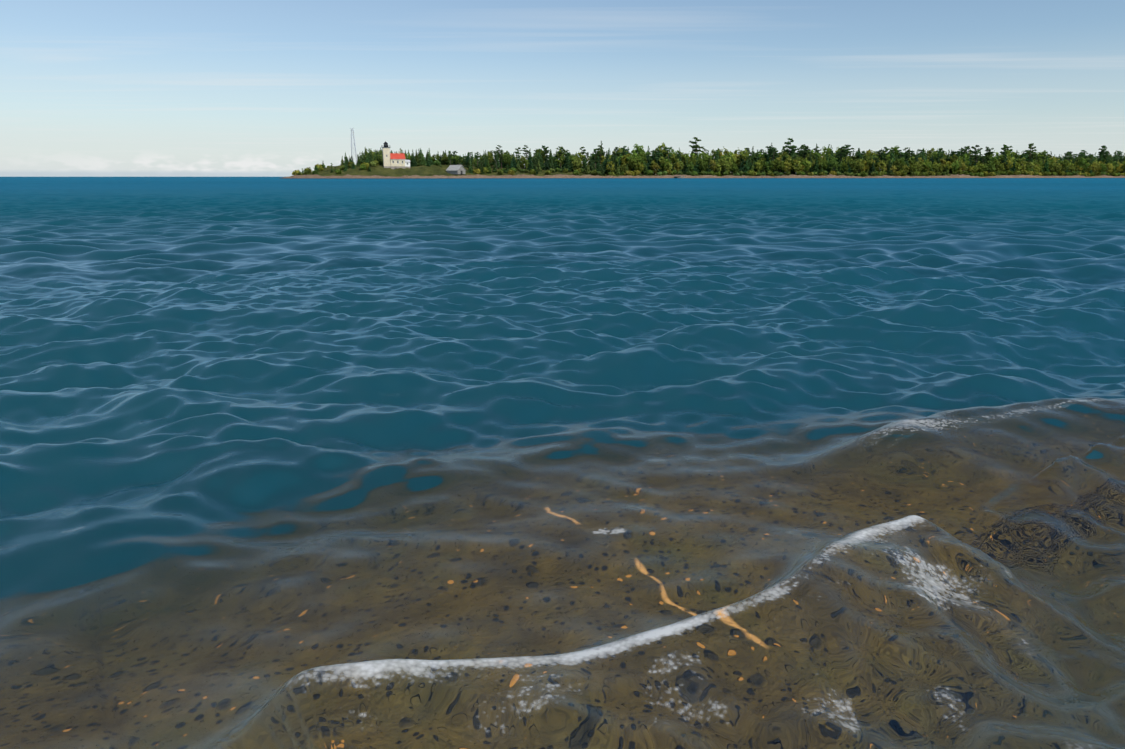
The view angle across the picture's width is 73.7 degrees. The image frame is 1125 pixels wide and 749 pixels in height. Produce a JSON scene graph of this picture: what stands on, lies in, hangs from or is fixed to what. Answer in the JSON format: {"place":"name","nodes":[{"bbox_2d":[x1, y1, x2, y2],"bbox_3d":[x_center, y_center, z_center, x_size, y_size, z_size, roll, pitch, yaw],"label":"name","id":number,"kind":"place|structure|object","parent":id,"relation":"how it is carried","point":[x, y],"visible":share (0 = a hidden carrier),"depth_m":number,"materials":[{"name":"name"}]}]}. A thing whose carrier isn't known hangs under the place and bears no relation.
{"place":"outdoors","nodes":[
{"label":"outdoors","id":0,"kind":"place"},
{"bbox_2d":[0,177,1124,748],"bbox_3d":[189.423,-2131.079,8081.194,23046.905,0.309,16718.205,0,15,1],"label":"lake water","id":1,"kind":"structure","parent":0,"point":[562,463],"depth_m":2.64,"materials":[{"name":"blue liquid"}]},
{"bbox_2d":[0,0,1124,176],"label":"sky","id":2,"kind":"structure","parent":0,"point":[89,88],"materials":[{"name":"blue"}]},
{"bbox_2d":[279,164,1124,178],"bbox_3d":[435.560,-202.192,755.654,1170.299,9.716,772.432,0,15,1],"label":"island","id":3,"kind":"structure","parent":0,"point":[416,172],"depth_m":443.13,"materials":[{"name":"green plant"}]},
{"bbox_2d":[350,128,357,162],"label":"lattice tower","id":4,"kind":"structure","parent":3,"relation":"on","point":[352,144],"depth_m":436.04,"materials":[{"name":"white metal"}]},
{"bbox_2d":[381,141,410,168],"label":"lighthouse","id":5,"kind":"object","parent":3,"relation":"on","point":[394,160],"visible":1,"depth_m":425.93,"materials":[{"name":"beige brick"}]},
{"bbox_2d":[446,165,465,173],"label":"boat shed","id":6,"kind":"object","parent":3,"relation":"on","point":[455,169],"visible":0.96,"depth_m":429.17,"materials":[{"name":"grey wood"}]},
{"bbox_2d":[292,137,1124,176],"bbox_3d":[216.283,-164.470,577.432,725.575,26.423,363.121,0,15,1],"label":"forest trees","id":7,"kind":"object","parent":3,"relation":"on","point":[806,160],"visible":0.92,"depth_m":496.99,"materials":[{"name":"green plant"}]}
]}

